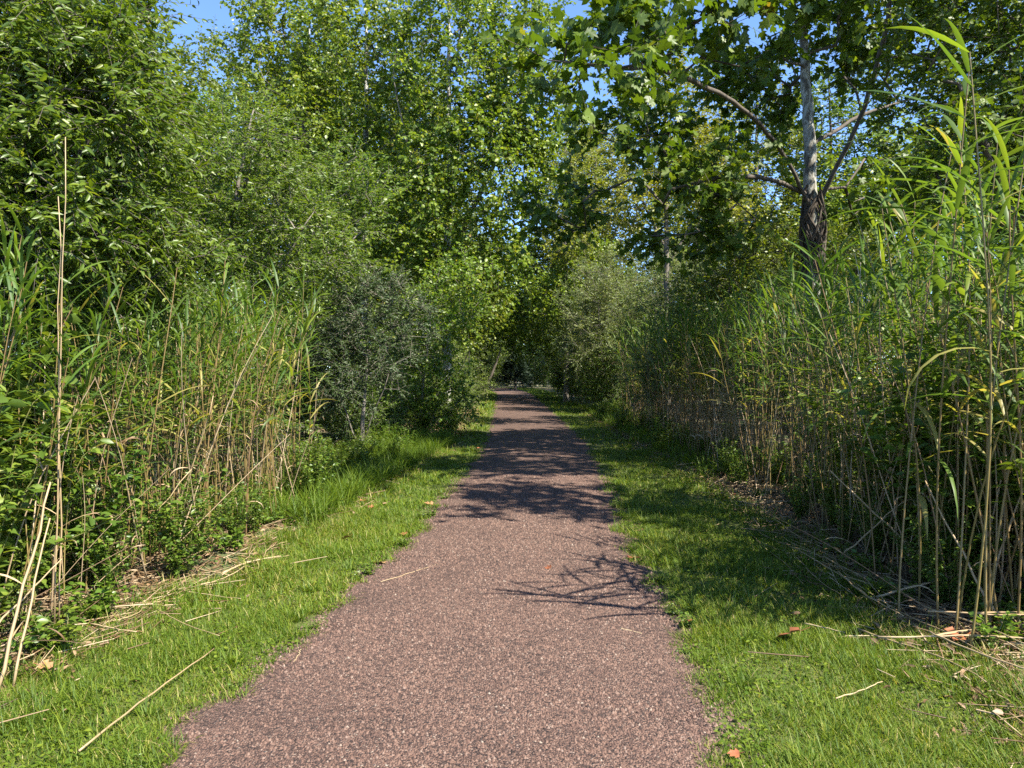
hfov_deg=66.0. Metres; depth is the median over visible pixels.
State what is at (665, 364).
green reed
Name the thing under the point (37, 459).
dead reed
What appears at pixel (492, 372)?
leaning tree
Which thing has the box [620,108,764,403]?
woodland tree
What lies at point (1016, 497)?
bramble bush
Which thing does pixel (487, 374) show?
understory shrub
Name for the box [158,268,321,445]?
understory shrub
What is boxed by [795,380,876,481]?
bramble bush
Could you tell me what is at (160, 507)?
dead reed
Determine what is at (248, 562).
fallen reed
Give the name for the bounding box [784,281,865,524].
green reed
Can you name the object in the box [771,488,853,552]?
fallen reed
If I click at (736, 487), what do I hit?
plant litter
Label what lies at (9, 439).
green reed
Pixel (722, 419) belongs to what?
dead reed
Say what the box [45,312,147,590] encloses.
green reed
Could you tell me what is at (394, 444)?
tall weed
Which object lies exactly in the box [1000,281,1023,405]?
bramble bush
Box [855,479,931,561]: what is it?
bramble bush
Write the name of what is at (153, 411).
green reed
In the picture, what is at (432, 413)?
tall weed
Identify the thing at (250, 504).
bramble bush
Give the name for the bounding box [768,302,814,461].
green reed
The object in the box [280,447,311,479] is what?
tall weed
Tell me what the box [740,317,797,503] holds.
green reed
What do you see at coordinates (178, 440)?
dead reed
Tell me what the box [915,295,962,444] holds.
green reed
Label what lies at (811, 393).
green reed
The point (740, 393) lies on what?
green reed
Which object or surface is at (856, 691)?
twig
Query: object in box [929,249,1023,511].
green reed
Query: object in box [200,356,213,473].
dead reed
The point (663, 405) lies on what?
dead reed
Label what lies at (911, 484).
bramble bush
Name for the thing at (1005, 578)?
green reed
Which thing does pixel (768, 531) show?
fallen reed
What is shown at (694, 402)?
dead reed
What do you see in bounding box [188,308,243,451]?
green reed
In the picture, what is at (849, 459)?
bramble bush
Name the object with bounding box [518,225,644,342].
round tree
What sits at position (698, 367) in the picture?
green reed
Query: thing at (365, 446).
tall weed
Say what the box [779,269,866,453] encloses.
green reed
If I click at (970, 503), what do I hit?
bramble bush
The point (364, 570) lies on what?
leafy weed
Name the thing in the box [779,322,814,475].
green reed
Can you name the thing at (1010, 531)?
bramble bush
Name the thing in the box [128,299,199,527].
green reed
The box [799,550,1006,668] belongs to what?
fallen reed
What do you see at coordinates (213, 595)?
fallen reed
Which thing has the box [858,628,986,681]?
fallen reed
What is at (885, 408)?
green reed
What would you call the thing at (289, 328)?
green reed
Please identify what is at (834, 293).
green reed
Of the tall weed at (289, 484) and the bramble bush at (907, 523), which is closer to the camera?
the bramble bush at (907, 523)
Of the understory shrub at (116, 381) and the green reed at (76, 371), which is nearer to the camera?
the green reed at (76, 371)
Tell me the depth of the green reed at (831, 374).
8.39 m
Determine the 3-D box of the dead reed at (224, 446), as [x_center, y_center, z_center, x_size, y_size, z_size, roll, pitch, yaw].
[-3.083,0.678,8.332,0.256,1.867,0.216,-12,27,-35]
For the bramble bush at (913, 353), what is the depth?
5.96 m
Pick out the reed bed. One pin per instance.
(154, 372)
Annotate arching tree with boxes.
[461,241,553,371]
[498,231,573,395]
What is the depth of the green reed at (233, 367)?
9.23 m
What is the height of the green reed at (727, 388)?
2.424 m
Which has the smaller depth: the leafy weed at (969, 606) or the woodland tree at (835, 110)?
the leafy weed at (969, 606)
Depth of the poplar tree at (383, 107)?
31.65 m
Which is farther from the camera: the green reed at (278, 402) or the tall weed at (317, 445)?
the tall weed at (317, 445)
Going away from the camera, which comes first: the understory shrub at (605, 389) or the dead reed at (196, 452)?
the dead reed at (196, 452)
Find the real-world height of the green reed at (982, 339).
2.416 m
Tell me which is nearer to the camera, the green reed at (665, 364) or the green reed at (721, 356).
the green reed at (721, 356)
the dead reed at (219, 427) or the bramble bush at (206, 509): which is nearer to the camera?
the dead reed at (219, 427)
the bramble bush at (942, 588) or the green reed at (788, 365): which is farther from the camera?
the green reed at (788, 365)
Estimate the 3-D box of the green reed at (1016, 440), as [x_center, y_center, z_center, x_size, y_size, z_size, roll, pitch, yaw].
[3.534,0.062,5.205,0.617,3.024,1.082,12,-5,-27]
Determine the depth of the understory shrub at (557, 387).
48.24 m
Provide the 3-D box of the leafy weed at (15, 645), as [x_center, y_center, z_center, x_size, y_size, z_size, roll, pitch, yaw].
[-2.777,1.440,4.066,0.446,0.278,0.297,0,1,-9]
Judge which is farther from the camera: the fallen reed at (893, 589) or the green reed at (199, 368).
the green reed at (199, 368)
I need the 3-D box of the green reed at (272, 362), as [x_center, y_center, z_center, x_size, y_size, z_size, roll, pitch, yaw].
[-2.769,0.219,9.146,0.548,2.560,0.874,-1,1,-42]
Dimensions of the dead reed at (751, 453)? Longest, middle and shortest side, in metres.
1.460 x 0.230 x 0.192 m
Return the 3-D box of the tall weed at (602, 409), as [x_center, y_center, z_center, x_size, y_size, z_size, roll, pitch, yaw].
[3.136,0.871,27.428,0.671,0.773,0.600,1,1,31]
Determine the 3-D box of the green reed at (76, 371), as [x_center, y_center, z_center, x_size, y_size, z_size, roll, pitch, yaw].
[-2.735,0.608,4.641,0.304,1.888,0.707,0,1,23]
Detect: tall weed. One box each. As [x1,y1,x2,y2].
[206,453,248,485]
[237,458,266,486]
[276,467,303,498]
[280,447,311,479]
[295,442,323,461]
[297,433,331,461]
[298,453,323,476]
[304,449,323,472]
[319,451,347,483]
[321,444,340,461]
[324,439,343,457]
[330,448,353,469]
[342,435,370,461]
[344,439,375,467]
[347,428,375,449]
[350,458,367,472]
[353,437,377,459]
[357,435,383,456]
[365,422,391,448]
[375,420,396,444]
[382,434,406,455]
[389,426,415,447]
[394,421,416,438]
[406,405,433,434]
[407,413,425,432]
[411,397,436,432]
[435,401,463,434]
[446,410,459,430]
[593,399,611,415]
[609,398,621,412]
[610,404,628,426]
[613,397,628,411]
[615,399,632,413]
[618,406,635,425]
[633,409,649,428]
[645,407,671,431]
[646,415,674,446]
[656,411,674,427]
[672,421,696,447]
[689,430,709,454]
[713,423,748,457]
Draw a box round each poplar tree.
[96,75,248,433]
[210,0,439,342]
[264,0,385,414]
[343,45,474,344]
[353,0,581,402]
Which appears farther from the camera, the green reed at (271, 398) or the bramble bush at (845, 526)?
the green reed at (271, 398)
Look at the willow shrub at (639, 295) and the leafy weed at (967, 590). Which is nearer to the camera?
the leafy weed at (967, 590)
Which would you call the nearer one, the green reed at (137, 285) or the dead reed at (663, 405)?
the green reed at (137, 285)
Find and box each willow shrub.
[546,255,629,403]
[557,238,662,398]
[591,238,735,403]
[611,251,755,429]
[706,262,874,440]
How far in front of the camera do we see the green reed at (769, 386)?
13.39 m
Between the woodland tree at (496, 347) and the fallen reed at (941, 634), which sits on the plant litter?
the fallen reed at (941, 634)
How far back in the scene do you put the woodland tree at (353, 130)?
37.65 m
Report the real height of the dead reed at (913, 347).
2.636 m
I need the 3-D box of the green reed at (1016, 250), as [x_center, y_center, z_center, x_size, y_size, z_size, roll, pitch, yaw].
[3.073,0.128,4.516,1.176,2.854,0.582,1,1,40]
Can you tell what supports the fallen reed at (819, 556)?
on the plant litter
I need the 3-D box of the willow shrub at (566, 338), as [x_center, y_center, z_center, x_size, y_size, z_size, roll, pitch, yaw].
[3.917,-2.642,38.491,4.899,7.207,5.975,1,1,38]
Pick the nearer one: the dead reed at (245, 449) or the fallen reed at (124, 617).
the fallen reed at (124, 617)
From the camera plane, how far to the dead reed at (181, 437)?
6.92 m
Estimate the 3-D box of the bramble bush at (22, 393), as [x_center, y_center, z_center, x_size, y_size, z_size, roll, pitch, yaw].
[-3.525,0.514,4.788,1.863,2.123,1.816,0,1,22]
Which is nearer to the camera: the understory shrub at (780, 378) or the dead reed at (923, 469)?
the dead reed at (923, 469)
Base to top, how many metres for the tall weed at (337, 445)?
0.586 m
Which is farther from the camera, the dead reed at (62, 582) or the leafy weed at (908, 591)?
the leafy weed at (908, 591)
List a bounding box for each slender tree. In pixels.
[517,124,617,401]
[535,118,654,274]
[586,49,770,417]
[663,125,772,402]
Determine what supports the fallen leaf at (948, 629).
on the plant litter
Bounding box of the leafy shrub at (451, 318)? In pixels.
[393,241,500,434]
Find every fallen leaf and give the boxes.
[35,659,53,668]
[727,748,742,757]
[778,627,809,636]
[945,626,970,640]
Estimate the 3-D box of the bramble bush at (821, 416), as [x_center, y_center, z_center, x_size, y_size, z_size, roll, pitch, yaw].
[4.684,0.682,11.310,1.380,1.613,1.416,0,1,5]
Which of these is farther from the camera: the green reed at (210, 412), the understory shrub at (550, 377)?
the understory shrub at (550, 377)
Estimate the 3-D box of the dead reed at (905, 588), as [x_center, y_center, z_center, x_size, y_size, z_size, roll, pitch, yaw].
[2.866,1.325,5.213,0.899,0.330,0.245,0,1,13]
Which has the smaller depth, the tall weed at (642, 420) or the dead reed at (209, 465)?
the dead reed at (209, 465)
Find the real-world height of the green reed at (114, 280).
2.466 m
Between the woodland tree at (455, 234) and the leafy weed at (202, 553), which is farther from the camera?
the woodland tree at (455, 234)
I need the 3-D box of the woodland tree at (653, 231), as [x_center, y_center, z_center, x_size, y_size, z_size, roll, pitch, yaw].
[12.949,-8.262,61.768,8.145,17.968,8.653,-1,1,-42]
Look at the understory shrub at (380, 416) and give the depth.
16.70 m
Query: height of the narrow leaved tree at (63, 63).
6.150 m
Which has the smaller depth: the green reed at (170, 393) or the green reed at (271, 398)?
the green reed at (170, 393)
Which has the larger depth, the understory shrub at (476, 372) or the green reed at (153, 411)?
the understory shrub at (476, 372)
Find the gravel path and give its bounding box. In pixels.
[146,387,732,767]
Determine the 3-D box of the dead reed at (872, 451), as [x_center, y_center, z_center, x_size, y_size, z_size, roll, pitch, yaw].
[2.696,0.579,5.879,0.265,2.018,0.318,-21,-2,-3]
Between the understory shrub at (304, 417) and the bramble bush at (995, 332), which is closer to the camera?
the bramble bush at (995, 332)
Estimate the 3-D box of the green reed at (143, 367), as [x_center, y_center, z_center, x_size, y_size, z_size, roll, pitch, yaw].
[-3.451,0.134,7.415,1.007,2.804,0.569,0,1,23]
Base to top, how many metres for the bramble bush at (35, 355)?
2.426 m
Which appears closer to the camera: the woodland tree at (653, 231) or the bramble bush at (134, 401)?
the bramble bush at (134, 401)
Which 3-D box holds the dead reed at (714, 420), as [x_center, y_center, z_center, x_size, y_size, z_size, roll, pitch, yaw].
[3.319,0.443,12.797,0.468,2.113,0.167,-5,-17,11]
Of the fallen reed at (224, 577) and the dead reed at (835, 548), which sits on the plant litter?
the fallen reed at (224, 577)
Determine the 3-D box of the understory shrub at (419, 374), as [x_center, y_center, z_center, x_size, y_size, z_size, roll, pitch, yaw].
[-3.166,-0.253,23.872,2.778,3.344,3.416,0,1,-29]
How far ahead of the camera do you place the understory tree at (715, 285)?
17.09 m
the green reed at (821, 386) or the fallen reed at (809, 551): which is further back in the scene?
the green reed at (821, 386)
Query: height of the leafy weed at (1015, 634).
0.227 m
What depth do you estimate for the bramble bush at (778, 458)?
11.62 m
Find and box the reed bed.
[0,128,1023,630]
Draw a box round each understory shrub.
[5,253,194,462]
[114,272,328,480]
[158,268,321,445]
[160,252,345,421]
[247,287,382,456]
[298,297,407,439]
[327,338,422,444]
[355,311,441,428]
[387,328,449,422]
[392,331,474,403]
[424,372,469,426]
[430,329,479,408]
[455,336,497,401]
[456,357,480,405]
[462,342,492,380]
[462,347,484,400]
[477,343,495,385]
[483,353,493,392]
[485,344,513,388]
[486,344,508,386]
[512,342,543,387]
[520,335,550,388]
[525,335,551,386]
[542,357,560,392]
[543,342,563,391]
[548,319,614,397]
[551,355,581,397]
[558,318,638,405]
[558,334,594,399]
[568,327,636,410]
[570,319,644,403]
[600,299,704,410]
[730,275,885,429]
[846,237,1017,403]
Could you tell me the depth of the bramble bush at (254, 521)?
7.64 m
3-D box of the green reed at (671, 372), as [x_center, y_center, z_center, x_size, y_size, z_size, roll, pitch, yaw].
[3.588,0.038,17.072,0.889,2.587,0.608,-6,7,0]
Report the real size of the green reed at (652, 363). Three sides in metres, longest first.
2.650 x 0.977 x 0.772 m
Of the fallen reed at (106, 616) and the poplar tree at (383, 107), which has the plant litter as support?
the fallen reed at (106, 616)
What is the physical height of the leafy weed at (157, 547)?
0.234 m
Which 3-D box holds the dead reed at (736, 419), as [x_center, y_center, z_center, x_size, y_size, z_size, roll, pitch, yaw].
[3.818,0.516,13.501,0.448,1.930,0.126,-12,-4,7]
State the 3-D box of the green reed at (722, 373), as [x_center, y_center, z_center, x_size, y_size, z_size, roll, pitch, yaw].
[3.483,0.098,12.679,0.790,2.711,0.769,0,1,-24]
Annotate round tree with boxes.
[204,126,392,391]
[421,241,514,348]
[461,252,523,345]
[504,261,555,385]
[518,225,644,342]
[518,273,572,356]
[758,157,886,363]
[767,107,1020,366]
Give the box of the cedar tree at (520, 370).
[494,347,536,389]
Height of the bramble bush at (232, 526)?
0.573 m
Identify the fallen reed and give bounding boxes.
[78,648,213,751]
[84,611,134,620]
[89,623,136,631]
[101,605,143,622]
[131,550,228,574]
[156,609,219,635]
[184,590,240,598]
[200,566,243,584]
[222,556,280,572]
[741,528,810,536]
[748,531,801,582]
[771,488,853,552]
[773,518,820,546]
[782,536,866,586]
[789,546,831,561]
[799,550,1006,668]
[805,567,838,593]
[821,561,878,588]
[823,556,889,607]
[832,553,906,622]
[838,571,903,615]
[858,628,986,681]
[861,571,934,616]
[864,601,938,663]
[878,629,1023,638]
[885,566,954,615]
[887,590,955,609]
[905,594,1023,643]
[907,603,965,628]
[912,613,972,621]
[924,611,971,626]
[927,610,1023,618]
[928,630,1023,668]
[993,644,1023,673]
[995,638,1023,649]
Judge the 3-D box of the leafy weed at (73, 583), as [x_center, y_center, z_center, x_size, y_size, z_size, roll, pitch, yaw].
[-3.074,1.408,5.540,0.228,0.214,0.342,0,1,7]
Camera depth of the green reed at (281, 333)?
8.18 m
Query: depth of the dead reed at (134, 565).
5.48 m
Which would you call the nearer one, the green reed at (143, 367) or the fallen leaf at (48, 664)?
the fallen leaf at (48, 664)
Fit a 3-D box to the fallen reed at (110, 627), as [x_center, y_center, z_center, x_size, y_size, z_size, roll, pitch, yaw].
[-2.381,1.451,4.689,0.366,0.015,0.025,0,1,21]
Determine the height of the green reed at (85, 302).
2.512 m
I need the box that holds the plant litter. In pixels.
[0,407,1023,767]
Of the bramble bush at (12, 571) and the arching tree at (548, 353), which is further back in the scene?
the arching tree at (548, 353)
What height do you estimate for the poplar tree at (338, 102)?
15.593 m
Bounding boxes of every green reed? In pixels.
[0,252,69,632]
[0,266,23,382]
[0,293,62,443]
[0,326,110,610]
[0,403,40,511]
[1,236,126,630]
[31,246,150,507]
[37,254,177,596]
[37,332,121,579]
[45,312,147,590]
[50,311,124,603]
[51,266,158,548]
[77,267,189,554]
[82,273,176,564]
[100,260,193,558]
[102,283,169,544]
[103,233,234,581]
[118,254,198,521]
[119,271,181,508]
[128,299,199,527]
[130,309,195,544]
[133,217,242,541]
[134,293,195,481]
[137,272,246,512]
[137,320,195,474]
[152,325,212,529]
[153,284,233,476]
[156,305,255,547]
[159,281,263,544]
[163,333,246,489]
[169,261,224,535]
[169,317,255,552]
[184,316,236,474]
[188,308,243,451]
[195,224,273,549]
[197,275,239,485]
[198,298,271,510]
[199,312,229,443]
[204,272,280,518]
[206,272,279,489]
[220,269,279,481]
[225,325,285,489]
[232,305,300,513]
[235,258,305,514]
[235,300,293,509]
[239,293,287,456]
[249,340,300,476]
[250,305,321,493]
[256,286,334,486]
[259,273,329,511]
[260,260,334,488]
[297,333,331,442]
[623,323,658,430]
[634,330,689,450]
[647,325,672,414]
[648,329,684,442]
[653,303,676,425]
[657,331,697,421]
[662,296,716,447]
[669,334,683,435]
[680,327,709,429]
[686,312,705,443]
[689,316,753,491]
[692,303,757,470]
[695,353,739,446]
[699,304,740,413]
[702,310,753,458]
[702,321,736,438]
[708,295,819,530]
[712,323,757,450]
[713,298,753,485]
[721,336,754,448]
[724,316,778,471]
[724,335,760,473]
[729,327,772,457]
[736,323,768,471]
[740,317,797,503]
[754,281,807,483]
[758,338,780,457]
[759,238,908,580]
[759,262,866,542]
[765,227,871,514]
[767,280,859,535]
[767,286,854,532]
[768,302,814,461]
[770,212,882,521]
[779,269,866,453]
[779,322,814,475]
[780,309,813,494]
[780,325,823,486]
[781,281,889,557]
[784,241,885,519]
[784,259,882,528]
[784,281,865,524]
[795,252,916,562]
[795,283,876,522]
[806,116,1023,619]
[808,292,873,542]
[818,192,951,394]
[818,246,929,547]
[819,14,1023,654]
[826,157,984,564]
[831,256,895,448]
[834,298,890,496]
[835,295,890,407]
[837,263,884,501]
[844,180,947,601]
[854,198,956,583]
[860,204,1010,556]
[864,289,972,521]
[870,160,999,633]
[870,275,1006,602]
[874,269,943,498]
[875,233,960,355]
[878,96,1023,630]
[881,18,1023,631]
[882,190,1023,570]
[894,117,1023,622]
[896,182,1023,625]
[906,117,1023,641]
[912,249,1023,544]
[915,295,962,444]
[918,249,1023,625]
[921,116,1023,633]
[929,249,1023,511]
[941,167,1023,587]
[941,168,1023,518]
[943,221,1023,629]
[955,168,1023,549]
[967,205,1023,600]
[971,223,1023,582]
[990,316,1023,610]
[993,264,1023,605]
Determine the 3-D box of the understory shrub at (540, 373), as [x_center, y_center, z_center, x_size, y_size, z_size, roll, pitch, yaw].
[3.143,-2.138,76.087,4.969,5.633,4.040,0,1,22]
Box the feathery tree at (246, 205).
[71,71,396,460]
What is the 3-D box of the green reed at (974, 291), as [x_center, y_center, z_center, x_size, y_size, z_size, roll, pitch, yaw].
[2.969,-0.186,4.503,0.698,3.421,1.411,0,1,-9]
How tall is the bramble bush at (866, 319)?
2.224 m
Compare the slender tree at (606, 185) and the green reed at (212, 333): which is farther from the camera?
the slender tree at (606, 185)
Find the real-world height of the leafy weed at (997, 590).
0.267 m
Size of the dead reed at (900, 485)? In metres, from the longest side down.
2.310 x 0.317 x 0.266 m
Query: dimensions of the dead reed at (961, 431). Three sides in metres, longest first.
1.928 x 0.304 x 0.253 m
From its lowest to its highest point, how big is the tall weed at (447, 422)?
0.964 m
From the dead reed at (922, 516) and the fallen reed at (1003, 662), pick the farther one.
the dead reed at (922, 516)
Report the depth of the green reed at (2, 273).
4.11 m
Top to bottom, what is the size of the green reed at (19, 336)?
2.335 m
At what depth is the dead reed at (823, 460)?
8.54 m
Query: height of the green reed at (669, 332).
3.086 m
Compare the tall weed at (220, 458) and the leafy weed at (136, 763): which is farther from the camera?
the tall weed at (220, 458)
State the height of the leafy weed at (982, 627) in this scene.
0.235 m
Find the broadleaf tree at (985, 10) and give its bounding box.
[848,0,1023,310]
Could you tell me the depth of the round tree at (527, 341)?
84.75 m
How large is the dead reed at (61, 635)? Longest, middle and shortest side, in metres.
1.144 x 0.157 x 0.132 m
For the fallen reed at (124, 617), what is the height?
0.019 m
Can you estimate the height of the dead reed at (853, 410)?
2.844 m
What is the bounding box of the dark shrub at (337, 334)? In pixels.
[282,245,449,442]
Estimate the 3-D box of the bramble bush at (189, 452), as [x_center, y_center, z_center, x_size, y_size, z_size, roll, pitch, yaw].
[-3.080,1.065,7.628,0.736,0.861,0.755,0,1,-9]
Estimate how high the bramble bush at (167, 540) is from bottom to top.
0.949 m
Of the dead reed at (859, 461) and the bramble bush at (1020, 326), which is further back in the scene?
the dead reed at (859, 461)
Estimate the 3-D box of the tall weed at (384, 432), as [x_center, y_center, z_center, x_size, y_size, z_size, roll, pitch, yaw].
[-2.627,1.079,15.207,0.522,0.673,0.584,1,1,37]
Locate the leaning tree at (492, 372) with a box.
[484,307,535,390]
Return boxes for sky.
[6,0,1023,368]
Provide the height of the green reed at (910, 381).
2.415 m
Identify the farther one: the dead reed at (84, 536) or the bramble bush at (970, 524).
the bramble bush at (970, 524)
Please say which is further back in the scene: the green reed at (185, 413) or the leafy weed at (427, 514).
the leafy weed at (427, 514)
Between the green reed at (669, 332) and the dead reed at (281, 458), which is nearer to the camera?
the dead reed at (281, 458)
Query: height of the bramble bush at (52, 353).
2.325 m
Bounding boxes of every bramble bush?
[0,297,105,509]
[0,298,78,440]
[0,321,88,556]
[0,378,121,639]
[0,387,112,610]
[0,521,49,630]
[1,333,72,387]
[1,522,51,598]
[5,342,158,579]
[6,434,170,593]
[15,512,102,594]
[49,414,165,549]
[70,511,160,593]
[103,446,167,519]
[107,476,196,561]
[113,459,202,547]
[134,461,252,581]
[152,451,233,511]
[172,486,231,546]
[186,491,228,530]
[206,483,264,537]
[211,473,278,536]
[222,464,269,501]
[227,482,262,521]
[273,435,339,498]
[708,436,749,477]
[717,446,758,484]
[753,434,802,487]
[761,448,795,473]
[778,380,882,468]
[780,466,830,520]
[787,380,870,435]
[791,459,823,502]
[793,355,978,545]
[793,383,887,444]
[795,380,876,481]
[795,453,840,507]
[796,452,862,513]
[803,449,857,498]
[809,459,874,528]
[812,313,1019,500]
[814,394,902,510]
[814,437,857,484]
[819,491,866,541]
[832,405,908,486]
[833,352,1019,587]
[833,491,910,557]
[840,322,1021,553]
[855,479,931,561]
[862,434,954,546]
[874,287,1023,572]
[884,515,953,592]
[903,340,1023,570]
[904,504,1014,609]
[907,517,992,581]
[928,469,1016,562]
[957,288,1023,445]
[959,302,1023,425]
[973,451,1023,576]
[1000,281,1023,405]
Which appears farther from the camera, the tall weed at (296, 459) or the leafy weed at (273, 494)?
the tall weed at (296, 459)
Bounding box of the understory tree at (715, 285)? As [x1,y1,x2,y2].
[661,191,943,374]
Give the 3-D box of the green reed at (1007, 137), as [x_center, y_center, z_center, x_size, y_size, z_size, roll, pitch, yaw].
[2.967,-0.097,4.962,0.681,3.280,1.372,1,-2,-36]
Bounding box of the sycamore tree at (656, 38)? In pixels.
[477,0,1007,456]
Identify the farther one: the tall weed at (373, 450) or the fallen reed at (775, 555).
the tall weed at (373, 450)
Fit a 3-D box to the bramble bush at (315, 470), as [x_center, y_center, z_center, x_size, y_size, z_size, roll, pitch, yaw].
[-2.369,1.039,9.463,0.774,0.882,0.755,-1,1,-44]
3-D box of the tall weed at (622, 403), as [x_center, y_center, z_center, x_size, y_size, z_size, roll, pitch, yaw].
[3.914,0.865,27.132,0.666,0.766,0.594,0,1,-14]
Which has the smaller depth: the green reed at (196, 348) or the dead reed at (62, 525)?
the dead reed at (62, 525)
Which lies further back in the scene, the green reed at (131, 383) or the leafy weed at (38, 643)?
the green reed at (131, 383)
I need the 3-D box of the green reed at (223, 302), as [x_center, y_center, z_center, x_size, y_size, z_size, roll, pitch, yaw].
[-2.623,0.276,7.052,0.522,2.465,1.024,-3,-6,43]
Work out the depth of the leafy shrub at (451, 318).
19.51 m
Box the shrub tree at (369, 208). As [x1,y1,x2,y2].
[148,120,413,443]
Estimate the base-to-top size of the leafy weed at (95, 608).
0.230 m
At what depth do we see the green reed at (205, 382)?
6.82 m
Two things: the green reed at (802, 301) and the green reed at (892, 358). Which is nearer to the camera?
the green reed at (892, 358)
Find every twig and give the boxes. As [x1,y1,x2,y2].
[805,623,844,632]
[835,681,882,698]
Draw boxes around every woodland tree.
[95,1,236,406]
[176,14,281,308]
[263,62,382,321]
[368,99,508,373]
[474,206,527,376]
[523,108,656,398]
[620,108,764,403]
[636,197,699,288]
[687,60,838,407]
[758,34,917,344]
[894,0,1023,320]
[938,0,1023,318]
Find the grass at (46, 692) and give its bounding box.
[0,386,1023,767]
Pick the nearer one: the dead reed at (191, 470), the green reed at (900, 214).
the green reed at (900, 214)
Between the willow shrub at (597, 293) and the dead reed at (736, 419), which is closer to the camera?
the dead reed at (736, 419)
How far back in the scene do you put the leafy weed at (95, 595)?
5.04 m
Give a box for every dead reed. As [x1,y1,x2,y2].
[0,378,95,605]
[0,482,50,688]
[0,547,127,614]
[0,558,61,622]
[2,628,84,651]
[11,518,50,687]
[23,294,56,624]
[35,137,65,623]
[36,396,77,617]
[52,398,128,593]
[57,196,111,626]
[66,543,144,605]
[75,386,126,595]
[78,475,100,594]
[94,377,148,582]
[109,469,191,562]
[123,354,226,555]
[126,537,155,583]
[153,445,196,525]
[155,320,200,503]
[155,434,289,564]
[167,397,212,519]
[169,334,203,552]
[170,369,190,534]
[171,336,206,536]
[171,399,178,518]
[179,411,210,529]
[180,317,271,537]
[192,396,223,552]
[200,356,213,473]
[206,382,231,489]
[212,406,270,495]
[220,327,256,487]
[222,395,250,517]
[239,305,286,534]
[240,383,266,529]
[248,409,269,488]
[258,366,294,499]
[275,415,282,489]
[287,386,324,505]
[656,356,671,427]
[679,338,700,453]
[684,355,698,457]
[687,369,717,467]
[688,368,703,452]
[694,344,706,463]
[703,352,725,470]
[708,366,730,453]
[712,366,739,463]
[717,359,741,452]
[734,335,769,453]
[740,407,756,488]
[761,509,950,624]
[765,315,784,497]
[774,314,820,529]
[789,382,795,489]
[811,406,837,525]
[825,350,854,517]
[827,499,906,556]
[829,332,914,568]
[830,470,923,561]
[836,411,908,539]
[849,257,860,516]
[863,299,907,570]
[864,336,939,553]
[868,337,941,546]
[869,560,1013,599]
[870,303,900,506]
[876,336,953,609]
[880,326,957,555]
[891,319,928,549]
[895,261,933,466]
[925,480,1001,624]
[944,349,972,512]
[967,316,982,538]
[973,371,1023,588]
[975,491,1023,597]
[986,323,1023,613]
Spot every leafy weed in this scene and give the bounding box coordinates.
[0,639,30,674]
[3,615,86,655]
[21,598,82,631]
[30,606,81,651]
[49,568,84,597]
[50,576,134,618]
[71,585,116,622]
[130,753,164,767]
[154,540,188,553]
[186,538,222,556]
[207,525,248,551]
[214,527,243,544]
[217,513,240,531]
[227,679,241,691]
[261,508,290,526]
[262,491,284,506]
[302,621,320,630]
[350,571,365,580]
[357,563,381,574]
[361,561,375,568]
[391,537,413,546]
[418,509,430,517]
[423,507,435,515]
[610,500,625,507]
[643,573,664,582]
[665,603,688,615]
[675,643,694,653]
[677,610,696,627]
[725,473,741,483]
[815,536,851,554]
[851,549,882,573]
[867,576,891,593]
[889,581,916,603]
[921,571,987,605]
[964,596,1006,618]
[967,592,1023,615]
[968,611,1018,651]
[979,601,1021,625]
[995,581,1023,615]
[998,610,1023,650]
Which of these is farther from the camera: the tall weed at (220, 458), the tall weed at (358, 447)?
the tall weed at (358, 447)
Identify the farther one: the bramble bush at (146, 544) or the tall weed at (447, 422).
the tall weed at (447, 422)
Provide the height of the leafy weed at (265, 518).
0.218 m
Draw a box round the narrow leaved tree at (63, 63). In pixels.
[0,0,268,416]
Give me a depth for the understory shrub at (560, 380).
46.56 m
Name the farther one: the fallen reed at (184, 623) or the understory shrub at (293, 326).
the understory shrub at (293, 326)
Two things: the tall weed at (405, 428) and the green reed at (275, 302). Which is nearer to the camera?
the green reed at (275, 302)

